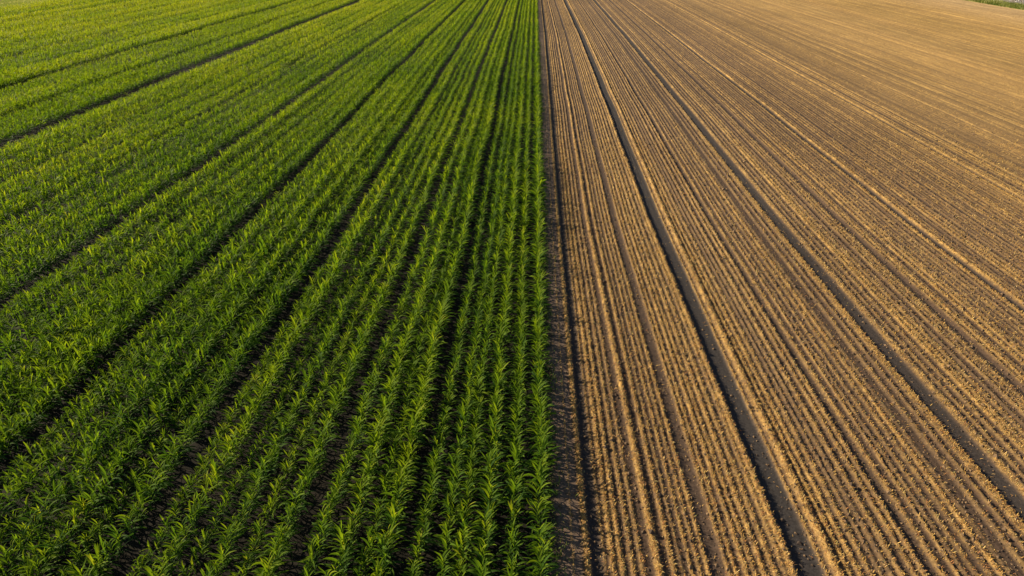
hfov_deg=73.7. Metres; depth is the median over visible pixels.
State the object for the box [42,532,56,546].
maize plant
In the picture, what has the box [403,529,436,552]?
maize plant
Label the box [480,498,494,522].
maize plant
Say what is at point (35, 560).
maize plant
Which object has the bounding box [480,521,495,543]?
maize plant
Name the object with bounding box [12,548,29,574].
maize plant
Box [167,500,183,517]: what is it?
maize plant
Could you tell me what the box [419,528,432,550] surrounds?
maize plant
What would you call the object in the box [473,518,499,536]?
maize plant
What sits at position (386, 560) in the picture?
maize plant
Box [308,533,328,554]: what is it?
maize plant
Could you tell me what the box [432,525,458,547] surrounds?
maize plant
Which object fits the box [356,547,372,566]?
maize plant
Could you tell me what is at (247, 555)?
maize plant
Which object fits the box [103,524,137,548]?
maize plant
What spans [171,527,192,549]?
maize plant
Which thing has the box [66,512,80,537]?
maize plant
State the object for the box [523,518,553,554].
maize plant
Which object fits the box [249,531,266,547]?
maize plant
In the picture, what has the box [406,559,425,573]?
maize plant
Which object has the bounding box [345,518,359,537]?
maize plant
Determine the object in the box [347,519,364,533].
maize plant
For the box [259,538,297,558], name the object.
maize plant
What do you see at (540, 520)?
maize plant
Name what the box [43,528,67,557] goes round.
maize plant
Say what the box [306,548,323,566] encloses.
maize plant
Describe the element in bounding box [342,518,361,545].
maize plant
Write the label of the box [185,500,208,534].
maize plant
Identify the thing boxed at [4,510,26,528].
maize plant
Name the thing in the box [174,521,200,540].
maize plant
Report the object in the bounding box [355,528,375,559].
maize plant
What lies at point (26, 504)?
maize plant
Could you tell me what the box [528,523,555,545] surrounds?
maize plant
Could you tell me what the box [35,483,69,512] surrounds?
maize plant
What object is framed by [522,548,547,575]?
maize plant
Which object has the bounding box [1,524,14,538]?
maize plant
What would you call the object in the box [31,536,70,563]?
maize plant
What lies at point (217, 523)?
maize plant
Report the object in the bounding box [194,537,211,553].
maize plant
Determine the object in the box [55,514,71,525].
maize plant
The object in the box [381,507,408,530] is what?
maize plant
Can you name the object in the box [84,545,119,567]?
maize plant
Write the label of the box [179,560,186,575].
maize plant
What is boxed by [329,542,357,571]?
maize plant
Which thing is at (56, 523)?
maize plant
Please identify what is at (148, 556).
maize plant
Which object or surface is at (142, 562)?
maize plant
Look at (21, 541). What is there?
maize plant
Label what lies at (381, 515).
maize plant
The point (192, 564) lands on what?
maize plant
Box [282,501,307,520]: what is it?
maize plant
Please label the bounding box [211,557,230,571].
maize plant
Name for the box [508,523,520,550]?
maize plant
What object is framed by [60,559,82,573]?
maize plant
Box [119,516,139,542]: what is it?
maize plant
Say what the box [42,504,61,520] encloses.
maize plant
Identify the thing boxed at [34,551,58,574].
maize plant
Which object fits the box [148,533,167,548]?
maize plant
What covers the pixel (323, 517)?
maize plant
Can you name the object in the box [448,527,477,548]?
maize plant
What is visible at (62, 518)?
maize plant
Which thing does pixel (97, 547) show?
maize plant
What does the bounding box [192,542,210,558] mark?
maize plant
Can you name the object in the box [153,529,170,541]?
maize plant
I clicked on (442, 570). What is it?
maize plant
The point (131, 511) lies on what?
maize plant
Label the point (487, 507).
maize plant
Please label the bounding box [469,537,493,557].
maize plant
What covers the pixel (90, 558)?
maize plant
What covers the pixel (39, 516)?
maize plant
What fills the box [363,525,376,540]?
maize plant
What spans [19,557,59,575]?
maize plant
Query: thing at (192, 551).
maize plant
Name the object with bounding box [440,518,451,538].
maize plant
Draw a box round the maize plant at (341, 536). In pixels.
[336,528,350,563]
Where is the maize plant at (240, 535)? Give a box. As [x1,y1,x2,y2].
[216,523,245,550]
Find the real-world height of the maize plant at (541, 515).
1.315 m
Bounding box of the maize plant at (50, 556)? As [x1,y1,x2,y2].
[33,547,63,570]
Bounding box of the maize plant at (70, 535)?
[53,527,79,546]
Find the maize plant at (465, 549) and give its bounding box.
[451,543,475,563]
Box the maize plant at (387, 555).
[367,539,403,572]
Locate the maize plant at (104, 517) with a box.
[94,509,115,529]
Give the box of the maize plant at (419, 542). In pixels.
[414,531,423,558]
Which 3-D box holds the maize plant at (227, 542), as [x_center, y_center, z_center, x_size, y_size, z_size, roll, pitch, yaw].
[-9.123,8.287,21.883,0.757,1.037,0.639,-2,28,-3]
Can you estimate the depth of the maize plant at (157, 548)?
22.10 m
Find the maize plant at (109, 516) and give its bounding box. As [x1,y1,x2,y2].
[103,507,115,524]
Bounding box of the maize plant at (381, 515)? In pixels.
[362,507,387,530]
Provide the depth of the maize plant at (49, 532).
22.52 m
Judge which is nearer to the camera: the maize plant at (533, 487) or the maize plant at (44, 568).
the maize plant at (44, 568)
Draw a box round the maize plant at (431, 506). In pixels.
[420,500,436,520]
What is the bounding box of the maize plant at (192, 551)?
[189,548,202,566]
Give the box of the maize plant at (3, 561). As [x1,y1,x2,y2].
[0,548,27,572]
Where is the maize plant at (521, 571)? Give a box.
[499,549,529,575]
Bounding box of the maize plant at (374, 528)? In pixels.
[364,520,384,537]
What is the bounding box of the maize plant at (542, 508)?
[526,498,553,533]
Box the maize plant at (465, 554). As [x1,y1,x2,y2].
[448,545,474,566]
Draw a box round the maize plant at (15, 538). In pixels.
[8,533,26,554]
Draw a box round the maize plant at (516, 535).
[496,531,526,559]
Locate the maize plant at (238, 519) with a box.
[229,518,248,537]
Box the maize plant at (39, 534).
[32,530,43,547]
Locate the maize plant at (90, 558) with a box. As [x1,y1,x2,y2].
[84,554,112,575]
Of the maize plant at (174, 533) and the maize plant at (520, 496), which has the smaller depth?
the maize plant at (174, 533)
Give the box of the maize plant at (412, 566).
[405,559,423,575]
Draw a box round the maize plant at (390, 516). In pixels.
[379,512,409,541]
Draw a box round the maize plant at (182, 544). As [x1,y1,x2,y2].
[165,535,192,569]
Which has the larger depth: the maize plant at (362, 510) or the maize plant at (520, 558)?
the maize plant at (362, 510)
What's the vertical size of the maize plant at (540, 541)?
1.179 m
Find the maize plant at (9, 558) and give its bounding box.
[0,544,23,571]
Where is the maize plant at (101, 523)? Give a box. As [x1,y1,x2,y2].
[97,517,105,534]
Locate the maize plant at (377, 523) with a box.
[368,515,384,529]
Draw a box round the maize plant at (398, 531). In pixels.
[372,520,402,551]
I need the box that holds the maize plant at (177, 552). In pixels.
[154,547,184,565]
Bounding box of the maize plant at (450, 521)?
[440,513,457,535]
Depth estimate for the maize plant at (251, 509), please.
23.44 m
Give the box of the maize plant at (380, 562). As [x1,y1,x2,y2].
[369,556,392,575]
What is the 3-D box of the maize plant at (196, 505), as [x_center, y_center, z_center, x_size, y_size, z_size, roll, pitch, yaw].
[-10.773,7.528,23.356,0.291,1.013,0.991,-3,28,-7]
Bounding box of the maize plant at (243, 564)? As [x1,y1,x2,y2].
[235,560,250,569]
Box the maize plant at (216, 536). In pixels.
[212,521,245,551]
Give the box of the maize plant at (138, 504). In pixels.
[127,499,152,518]
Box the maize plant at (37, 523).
[25,512,48,534]
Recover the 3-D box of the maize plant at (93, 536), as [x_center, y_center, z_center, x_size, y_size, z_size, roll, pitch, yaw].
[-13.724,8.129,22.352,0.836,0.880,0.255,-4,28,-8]
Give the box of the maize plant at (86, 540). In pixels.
[75,533,100,551]
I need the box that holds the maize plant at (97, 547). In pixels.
[92,543,113,575]
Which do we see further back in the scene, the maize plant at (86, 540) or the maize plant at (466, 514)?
the maize plant at (466, 514)
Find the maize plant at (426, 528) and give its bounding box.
[413,522,432,539]
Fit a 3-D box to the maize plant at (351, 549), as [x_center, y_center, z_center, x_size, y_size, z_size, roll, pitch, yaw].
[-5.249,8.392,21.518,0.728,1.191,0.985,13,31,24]
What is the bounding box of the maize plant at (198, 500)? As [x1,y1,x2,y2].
[195,491,209,515]
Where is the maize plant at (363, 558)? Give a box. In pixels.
[355,549,369,572]
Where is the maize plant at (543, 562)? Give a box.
[525,552,560,575]
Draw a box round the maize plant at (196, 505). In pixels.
[190,494,201,522]
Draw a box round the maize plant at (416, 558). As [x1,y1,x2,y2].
[409,548,426,566]
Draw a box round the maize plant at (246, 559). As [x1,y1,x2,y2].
[241,555,258,567]
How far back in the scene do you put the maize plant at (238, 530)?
22.49 m
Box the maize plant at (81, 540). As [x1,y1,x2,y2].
[80,535,90,552]
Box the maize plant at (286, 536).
[263,523,297,550]
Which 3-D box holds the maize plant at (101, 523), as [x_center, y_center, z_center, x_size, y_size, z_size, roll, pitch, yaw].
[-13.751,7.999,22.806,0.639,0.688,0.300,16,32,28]
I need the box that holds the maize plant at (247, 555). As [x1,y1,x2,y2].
[235,549,260,565]
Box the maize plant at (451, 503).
[439,492,464,513]
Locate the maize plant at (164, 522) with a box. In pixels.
[159,514,174,531]
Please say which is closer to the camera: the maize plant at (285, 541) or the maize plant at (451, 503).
the maize plant at (285, 541)
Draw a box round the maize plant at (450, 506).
[442,503,462,520]
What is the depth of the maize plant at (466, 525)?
22.35 m
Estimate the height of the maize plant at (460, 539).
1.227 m
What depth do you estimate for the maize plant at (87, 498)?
23.38 m
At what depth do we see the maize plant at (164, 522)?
22.87 m
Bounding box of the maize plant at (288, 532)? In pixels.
[276,523,298,542]
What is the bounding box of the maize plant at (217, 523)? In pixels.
[205,518,221,532]
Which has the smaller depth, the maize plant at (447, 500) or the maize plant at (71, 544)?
the maize plant at (71, 544)
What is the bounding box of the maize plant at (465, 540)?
[452,528,478,550]
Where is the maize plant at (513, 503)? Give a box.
[499,495,524,514]
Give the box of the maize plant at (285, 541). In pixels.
[274,524,292,557]
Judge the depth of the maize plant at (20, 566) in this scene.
21.24 m
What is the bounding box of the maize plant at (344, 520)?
[338,506,366,530]
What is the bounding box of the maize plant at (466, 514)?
[451,506,477,527]
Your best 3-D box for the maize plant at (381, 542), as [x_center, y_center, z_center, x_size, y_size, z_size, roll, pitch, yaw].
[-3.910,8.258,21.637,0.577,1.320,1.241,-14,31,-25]
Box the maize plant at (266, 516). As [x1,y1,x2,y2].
[258,504,270,523]
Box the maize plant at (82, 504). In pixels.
[66,496,100,521]
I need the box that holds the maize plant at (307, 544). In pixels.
[301,537,325,565]
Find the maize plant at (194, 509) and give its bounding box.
[187,500,208,527]
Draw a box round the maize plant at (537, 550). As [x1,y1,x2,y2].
[521,544,558,568]
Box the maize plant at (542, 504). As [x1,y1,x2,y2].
[524,497,554,515]
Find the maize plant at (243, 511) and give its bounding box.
[231,500,252,530]
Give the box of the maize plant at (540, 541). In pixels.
[525,531,553,559]
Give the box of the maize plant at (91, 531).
[77,528,99,547]
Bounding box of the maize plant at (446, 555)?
[429,548,452,572]
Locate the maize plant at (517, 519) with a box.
[502,509,526,528]
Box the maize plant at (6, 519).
[1,514,18,537]
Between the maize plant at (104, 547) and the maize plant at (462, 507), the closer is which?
the maize plant at (104, 547)
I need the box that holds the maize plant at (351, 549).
[332,539,361,575]
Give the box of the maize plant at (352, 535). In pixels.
[337,528,359,549]
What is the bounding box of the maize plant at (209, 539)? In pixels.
[201,533,215,547]
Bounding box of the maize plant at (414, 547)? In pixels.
[408,543,428,569]
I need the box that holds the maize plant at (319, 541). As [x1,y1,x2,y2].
[309,534,329,552]
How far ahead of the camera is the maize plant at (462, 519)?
22.56 m
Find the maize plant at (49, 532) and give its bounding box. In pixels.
[36,525,55,539]
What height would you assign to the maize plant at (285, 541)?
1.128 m
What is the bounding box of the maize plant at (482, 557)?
[472,551,498,567]
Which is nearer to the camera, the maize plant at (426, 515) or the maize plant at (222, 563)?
the maize plant at (222, 563)
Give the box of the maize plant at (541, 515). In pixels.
[526,498,554,519]
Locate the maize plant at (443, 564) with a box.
[432,555,455,573]
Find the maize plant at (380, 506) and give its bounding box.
[366,503,384,523]
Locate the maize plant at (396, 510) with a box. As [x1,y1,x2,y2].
[382,499,408,522]
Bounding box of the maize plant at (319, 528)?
[307,518,335,540]
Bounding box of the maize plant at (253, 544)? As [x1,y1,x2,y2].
[244,537,264,555]
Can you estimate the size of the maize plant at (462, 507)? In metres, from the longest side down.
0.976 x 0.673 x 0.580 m
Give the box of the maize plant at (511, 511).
[508,500,525,532]
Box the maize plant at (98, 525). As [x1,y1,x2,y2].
[87,518,113,536]
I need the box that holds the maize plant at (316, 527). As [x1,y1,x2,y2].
[310,519,334,547]
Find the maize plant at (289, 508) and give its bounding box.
[279,504,295,530]
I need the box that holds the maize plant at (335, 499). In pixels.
[319,492,342,523]
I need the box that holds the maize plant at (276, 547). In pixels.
[255,539,291,569]
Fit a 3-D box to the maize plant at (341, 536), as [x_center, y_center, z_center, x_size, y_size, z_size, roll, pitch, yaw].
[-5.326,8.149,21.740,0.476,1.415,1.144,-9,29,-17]
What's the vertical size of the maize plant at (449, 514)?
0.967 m
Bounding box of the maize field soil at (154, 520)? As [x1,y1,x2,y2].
[0,0,536,575]
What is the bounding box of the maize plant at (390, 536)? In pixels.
[374,529,400,558]
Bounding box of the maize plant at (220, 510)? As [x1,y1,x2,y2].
[214,502,228,519]
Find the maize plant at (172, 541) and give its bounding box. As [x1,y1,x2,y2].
[163,533,190,553]
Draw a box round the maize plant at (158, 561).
[153,555,176,575]
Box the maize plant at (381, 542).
[375,531,397,566]
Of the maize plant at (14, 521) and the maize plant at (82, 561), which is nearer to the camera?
the maize plant at (82, 561)
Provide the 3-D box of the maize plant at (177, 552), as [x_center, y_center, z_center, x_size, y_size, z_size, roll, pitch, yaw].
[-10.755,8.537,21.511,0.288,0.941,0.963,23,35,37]
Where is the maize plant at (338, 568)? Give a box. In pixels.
[323,558,346,575]
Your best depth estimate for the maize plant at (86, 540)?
22.03 m
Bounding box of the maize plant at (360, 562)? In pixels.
[353,557,374,575]
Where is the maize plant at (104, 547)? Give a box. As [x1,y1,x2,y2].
[99,534,116,567]
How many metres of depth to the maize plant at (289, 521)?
22.68 m
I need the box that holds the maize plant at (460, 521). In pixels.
[452,511,472,530]
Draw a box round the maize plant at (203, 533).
[199,528,208,551]
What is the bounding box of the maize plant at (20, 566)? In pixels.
[11,561,27,574]
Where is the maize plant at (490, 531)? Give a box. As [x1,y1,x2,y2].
[473,520,502,552]
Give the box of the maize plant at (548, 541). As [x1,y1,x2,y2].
[528,535,555,562]
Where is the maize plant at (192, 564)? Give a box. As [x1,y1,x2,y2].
[183,555,195,575]
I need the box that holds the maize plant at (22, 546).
[2,539,29,567]
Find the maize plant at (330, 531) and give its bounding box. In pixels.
[310,522,337,543]
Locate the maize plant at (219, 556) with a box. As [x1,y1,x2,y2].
[208,547,239,568]
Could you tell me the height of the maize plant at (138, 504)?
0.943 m
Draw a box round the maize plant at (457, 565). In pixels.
[450,558,467,574]
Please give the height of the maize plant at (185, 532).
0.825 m
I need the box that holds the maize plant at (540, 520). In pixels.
[527,510,547,533]
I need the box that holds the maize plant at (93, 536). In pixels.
[81,524,105,542]
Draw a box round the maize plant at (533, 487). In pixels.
[522,480,560,513]
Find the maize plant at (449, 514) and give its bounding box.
[440,510,458,526]
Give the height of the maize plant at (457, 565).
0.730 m
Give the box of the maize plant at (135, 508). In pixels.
[126,501,148,523]
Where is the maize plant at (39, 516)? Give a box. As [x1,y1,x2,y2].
[30,504,51,529]
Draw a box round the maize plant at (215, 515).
[205,508,226,522]
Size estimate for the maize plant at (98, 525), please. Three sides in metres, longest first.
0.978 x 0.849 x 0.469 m
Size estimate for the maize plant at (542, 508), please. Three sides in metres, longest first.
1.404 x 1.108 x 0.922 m
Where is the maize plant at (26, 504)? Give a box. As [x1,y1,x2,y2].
[10,493,28,517]
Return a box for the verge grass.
[965,0,1023,9]
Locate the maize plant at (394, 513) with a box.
[388,503,410,541]
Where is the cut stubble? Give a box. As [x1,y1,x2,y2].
[546,107,1023,575]
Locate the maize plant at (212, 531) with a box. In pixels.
[201,529,218,539]
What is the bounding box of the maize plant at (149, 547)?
[139,541,153,557]
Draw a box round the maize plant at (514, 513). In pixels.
[506,501,523,527]
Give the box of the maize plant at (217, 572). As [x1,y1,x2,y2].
[204,560,226,575]
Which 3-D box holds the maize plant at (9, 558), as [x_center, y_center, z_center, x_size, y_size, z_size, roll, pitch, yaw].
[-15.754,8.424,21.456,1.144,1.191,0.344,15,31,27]
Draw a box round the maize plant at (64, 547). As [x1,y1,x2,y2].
[38,527,76,557]
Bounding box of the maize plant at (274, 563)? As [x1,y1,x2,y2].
[250,551,286,575]
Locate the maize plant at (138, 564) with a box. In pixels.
[129,558,143,575]
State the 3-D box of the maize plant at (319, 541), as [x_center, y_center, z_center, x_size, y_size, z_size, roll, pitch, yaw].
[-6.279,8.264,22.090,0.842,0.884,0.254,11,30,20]
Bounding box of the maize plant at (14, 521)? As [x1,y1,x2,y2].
[3,511,26,532]
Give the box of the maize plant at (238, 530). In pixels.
[225,518,250,542]
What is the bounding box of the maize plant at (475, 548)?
[469,541,497,573]
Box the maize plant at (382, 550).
[375,538,396,570]
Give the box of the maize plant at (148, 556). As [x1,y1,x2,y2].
[138,549,155,562]
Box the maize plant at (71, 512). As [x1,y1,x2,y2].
[67,510,90,532]
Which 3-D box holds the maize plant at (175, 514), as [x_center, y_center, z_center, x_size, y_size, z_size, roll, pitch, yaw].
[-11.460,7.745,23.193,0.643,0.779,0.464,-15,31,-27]
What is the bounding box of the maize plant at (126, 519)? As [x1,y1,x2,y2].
[116,510,145,532]
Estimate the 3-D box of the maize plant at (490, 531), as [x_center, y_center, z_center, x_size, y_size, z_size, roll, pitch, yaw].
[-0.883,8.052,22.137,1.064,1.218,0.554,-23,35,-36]
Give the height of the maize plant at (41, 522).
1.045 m
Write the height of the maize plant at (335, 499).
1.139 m
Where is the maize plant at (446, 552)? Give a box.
[440,544,452,561]
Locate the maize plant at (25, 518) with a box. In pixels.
[16,507,55,535]
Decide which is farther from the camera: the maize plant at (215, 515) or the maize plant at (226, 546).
the maize plant at (215, 515)
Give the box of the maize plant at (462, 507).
[458,500,466,522]
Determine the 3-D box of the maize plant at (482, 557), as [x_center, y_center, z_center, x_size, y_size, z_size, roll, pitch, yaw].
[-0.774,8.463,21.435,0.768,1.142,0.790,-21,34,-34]
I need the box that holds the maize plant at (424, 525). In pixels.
[410,518,437,534]
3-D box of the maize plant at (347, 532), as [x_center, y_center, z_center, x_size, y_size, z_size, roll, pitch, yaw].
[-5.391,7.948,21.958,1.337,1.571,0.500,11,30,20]
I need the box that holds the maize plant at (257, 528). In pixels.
[251,520,273,543]
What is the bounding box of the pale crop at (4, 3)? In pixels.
[0,0,54,9]
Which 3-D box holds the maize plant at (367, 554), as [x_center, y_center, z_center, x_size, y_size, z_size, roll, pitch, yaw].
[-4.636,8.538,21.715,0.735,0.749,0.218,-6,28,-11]
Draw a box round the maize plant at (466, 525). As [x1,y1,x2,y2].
[459,521,471,545]
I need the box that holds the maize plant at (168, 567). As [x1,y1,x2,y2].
[152,560,175,575]
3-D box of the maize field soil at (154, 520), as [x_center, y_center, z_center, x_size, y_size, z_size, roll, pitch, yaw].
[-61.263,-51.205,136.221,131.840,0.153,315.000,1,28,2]
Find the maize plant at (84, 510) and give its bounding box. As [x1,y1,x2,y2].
[66,498,102,525]
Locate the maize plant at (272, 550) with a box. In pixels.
[260,546,295,567]
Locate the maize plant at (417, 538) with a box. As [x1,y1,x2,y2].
[413,527,426,548]
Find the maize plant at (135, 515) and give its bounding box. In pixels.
[127,508,146,526]
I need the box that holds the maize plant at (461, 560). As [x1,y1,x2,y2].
[452,557,466,575]
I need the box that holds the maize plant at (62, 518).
[57,511,68,526]
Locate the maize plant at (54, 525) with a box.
[49,519,64,536]
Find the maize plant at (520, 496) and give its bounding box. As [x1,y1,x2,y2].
[504,491,525,518]
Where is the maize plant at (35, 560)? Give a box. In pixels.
[16,554,48,575]
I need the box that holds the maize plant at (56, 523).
[50,518,69,529]
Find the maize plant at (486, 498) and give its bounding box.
[474,487,506,511]
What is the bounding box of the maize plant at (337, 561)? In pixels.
[322,546,354,575]
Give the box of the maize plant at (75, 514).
[61,508,87,529]
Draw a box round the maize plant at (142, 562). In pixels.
[132,554,153,573]
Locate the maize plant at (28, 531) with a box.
[17,522,46,543]
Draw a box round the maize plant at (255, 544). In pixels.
[249,537,261,553]
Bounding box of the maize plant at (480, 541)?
[473,538,497,569]
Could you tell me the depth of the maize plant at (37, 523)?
22.71 m
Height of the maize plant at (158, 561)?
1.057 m
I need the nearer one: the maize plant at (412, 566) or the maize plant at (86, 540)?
the maize plant at (412, 566)
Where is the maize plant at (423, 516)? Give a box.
[414,509,434,530]
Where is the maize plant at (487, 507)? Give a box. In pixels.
[471,501,494,532]
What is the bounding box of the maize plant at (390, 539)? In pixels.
[368,529,403,551]
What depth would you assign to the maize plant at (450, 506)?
23.11 m
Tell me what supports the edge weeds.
on the stubble field soil at (618, 42)
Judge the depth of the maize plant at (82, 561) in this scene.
21.60 m
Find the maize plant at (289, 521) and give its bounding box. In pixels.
[274,511,303,531]
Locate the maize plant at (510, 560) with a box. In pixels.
[498,554,519,574]
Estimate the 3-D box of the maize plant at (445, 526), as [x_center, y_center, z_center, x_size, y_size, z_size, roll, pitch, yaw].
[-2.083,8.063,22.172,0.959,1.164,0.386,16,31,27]
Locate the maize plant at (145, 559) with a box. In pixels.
[139,551,153,567]
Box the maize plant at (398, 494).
[376,482,410,512]
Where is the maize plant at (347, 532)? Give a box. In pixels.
[328,521,359,549]
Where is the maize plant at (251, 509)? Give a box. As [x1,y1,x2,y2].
[238,502,258,518]
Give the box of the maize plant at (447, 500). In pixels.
[435,493,453,522]
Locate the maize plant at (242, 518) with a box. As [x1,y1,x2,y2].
[231,507,251,528]
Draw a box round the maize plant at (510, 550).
[497,542,517,566]
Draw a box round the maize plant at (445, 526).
[442,522,459,547]
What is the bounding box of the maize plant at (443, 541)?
[435,535,457,562]
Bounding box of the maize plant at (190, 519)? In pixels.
[185,513,200,536]
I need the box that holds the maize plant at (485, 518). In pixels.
[469,508,500,532]
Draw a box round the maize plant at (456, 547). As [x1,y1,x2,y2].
[449,539,468,568]
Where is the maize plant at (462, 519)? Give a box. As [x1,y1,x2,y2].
[457,512,472,540]
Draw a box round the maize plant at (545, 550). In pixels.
[525,542,552,561]
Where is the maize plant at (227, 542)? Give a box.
[217,532,239,557]
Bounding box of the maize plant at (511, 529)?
[498,515,526,541]
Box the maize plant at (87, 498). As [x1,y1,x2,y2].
[77,488,107,515]
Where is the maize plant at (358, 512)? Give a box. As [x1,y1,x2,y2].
[347,506,365,527]
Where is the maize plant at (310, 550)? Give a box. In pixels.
[298,544,315,574]
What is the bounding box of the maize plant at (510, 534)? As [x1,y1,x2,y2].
[505,528,518,550]
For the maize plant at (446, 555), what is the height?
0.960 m
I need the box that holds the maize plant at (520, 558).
[501,537,527,560]
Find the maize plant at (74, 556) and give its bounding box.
[68,550,88,568]
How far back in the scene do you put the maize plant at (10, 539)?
21.97 m
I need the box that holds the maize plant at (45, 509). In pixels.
[21,493,69,523]
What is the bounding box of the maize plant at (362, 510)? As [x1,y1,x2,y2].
[342,502,370,521]
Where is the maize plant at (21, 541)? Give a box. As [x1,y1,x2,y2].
[11,535,30,549]
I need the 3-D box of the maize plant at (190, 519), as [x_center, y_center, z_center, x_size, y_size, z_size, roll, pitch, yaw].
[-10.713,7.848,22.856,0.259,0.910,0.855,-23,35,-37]
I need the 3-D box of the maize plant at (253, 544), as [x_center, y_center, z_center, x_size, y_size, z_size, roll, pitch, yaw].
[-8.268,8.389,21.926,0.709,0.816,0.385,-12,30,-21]
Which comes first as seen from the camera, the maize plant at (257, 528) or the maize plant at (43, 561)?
the maize plant at (43, 561)
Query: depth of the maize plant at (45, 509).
22.86 m
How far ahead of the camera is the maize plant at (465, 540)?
22.00 m
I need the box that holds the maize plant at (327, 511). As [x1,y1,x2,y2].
[310,501,336,531]
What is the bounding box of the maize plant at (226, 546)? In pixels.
[220,539,235,563]
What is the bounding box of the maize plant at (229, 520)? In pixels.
[222,513,245,529]
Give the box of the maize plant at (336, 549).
[327,534,361,558]
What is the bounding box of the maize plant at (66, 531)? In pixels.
[59,520,87,542]
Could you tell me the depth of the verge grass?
182.69 m
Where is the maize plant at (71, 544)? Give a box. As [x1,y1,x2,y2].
[67,541,95,559]
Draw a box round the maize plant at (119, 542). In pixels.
[114,530,125,558]
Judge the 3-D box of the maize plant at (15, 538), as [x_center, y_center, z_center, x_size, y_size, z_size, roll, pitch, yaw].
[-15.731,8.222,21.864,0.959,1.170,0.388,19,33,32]
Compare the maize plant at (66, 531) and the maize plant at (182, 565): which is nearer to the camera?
the maize plant at (182, 565)
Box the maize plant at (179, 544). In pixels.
[162,539,191,556]
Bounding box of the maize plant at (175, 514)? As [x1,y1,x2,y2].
[165,506,182,521]
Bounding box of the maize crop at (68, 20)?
[0,0,561,575]
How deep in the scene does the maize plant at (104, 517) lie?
22.99 m
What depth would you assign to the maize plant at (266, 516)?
23.17 m
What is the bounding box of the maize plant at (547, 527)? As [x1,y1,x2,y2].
[526,522,554,541]
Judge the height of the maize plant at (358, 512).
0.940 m
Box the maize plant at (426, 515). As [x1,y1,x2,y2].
[413,504,434,524]
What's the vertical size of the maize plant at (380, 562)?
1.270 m
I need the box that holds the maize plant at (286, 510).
[285,505,296,533]
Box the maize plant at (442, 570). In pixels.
[435,559,451,575]
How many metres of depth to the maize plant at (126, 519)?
22.67 m
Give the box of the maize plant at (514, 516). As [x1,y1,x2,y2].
[502,508,521,530]
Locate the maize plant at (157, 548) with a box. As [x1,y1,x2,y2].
[153,540,161,554]
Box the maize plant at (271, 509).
[267,499,275,520]
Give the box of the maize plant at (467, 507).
[454,498,479,518]
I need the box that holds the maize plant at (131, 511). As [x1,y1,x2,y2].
[114,504,142,530]
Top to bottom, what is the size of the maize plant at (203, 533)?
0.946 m
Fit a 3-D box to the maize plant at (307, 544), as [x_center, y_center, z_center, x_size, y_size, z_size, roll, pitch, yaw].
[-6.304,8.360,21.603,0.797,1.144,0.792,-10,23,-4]
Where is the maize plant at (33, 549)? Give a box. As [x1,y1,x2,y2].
[27,542,46,553]
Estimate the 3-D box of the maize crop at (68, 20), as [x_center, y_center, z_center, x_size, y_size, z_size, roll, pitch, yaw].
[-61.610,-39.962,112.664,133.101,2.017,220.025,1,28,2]
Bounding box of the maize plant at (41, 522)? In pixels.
[20,516,49,544]
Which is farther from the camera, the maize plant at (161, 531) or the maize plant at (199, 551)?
the maize plant at (161, 531)
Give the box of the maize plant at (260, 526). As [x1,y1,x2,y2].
[249,519,271,535]
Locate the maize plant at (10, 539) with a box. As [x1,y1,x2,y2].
[1,520,40,553]
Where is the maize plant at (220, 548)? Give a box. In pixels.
[216,543,227,567]
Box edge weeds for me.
[538,43,578,575]
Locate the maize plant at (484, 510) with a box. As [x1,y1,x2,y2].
[476,501,495,519]
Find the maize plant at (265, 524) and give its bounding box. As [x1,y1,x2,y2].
[253,518,268,535]
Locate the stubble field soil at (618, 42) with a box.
[536,0,1023,575]
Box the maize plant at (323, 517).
[316,509,335,535]
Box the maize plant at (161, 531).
[153,526,169,536]
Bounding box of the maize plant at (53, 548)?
[37,536,65,565]
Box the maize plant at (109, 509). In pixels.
[104,503,118,520]
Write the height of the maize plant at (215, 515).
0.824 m
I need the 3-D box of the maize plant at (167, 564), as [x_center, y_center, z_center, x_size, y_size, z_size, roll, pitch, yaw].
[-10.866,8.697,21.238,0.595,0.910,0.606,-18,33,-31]
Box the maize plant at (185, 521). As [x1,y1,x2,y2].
[169,517,192,536]
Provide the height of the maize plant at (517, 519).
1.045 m
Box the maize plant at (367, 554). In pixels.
[359,547,374,559]
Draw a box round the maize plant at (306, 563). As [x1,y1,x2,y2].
[298,555,320,574]
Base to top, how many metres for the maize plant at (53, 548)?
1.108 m
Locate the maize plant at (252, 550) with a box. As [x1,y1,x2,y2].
[245,545,262,557]
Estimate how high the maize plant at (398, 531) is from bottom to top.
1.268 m
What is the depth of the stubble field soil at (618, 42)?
41.27 m
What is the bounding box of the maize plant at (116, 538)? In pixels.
[103,529,132,557]
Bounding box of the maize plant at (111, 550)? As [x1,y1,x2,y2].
[99,538,126,565]
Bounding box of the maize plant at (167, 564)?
[153,548,171,574]
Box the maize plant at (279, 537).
[263,523,293,553]
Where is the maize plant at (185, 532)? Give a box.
[177,523,197,541]
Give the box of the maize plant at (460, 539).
[454,531,472,559]
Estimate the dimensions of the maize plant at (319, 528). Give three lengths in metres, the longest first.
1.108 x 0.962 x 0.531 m
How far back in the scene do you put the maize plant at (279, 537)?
21.92 m
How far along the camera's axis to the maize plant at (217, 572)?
21.26 m
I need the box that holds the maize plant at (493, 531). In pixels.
[473,524,498,542]
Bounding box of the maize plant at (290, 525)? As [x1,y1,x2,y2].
[276,515,303,537]
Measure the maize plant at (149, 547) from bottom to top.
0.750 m
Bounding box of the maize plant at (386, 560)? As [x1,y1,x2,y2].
[376,547,394,575]
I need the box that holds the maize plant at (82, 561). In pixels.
[67,547,90,566]
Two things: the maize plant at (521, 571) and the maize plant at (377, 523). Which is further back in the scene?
the maize plant at (377, 523)

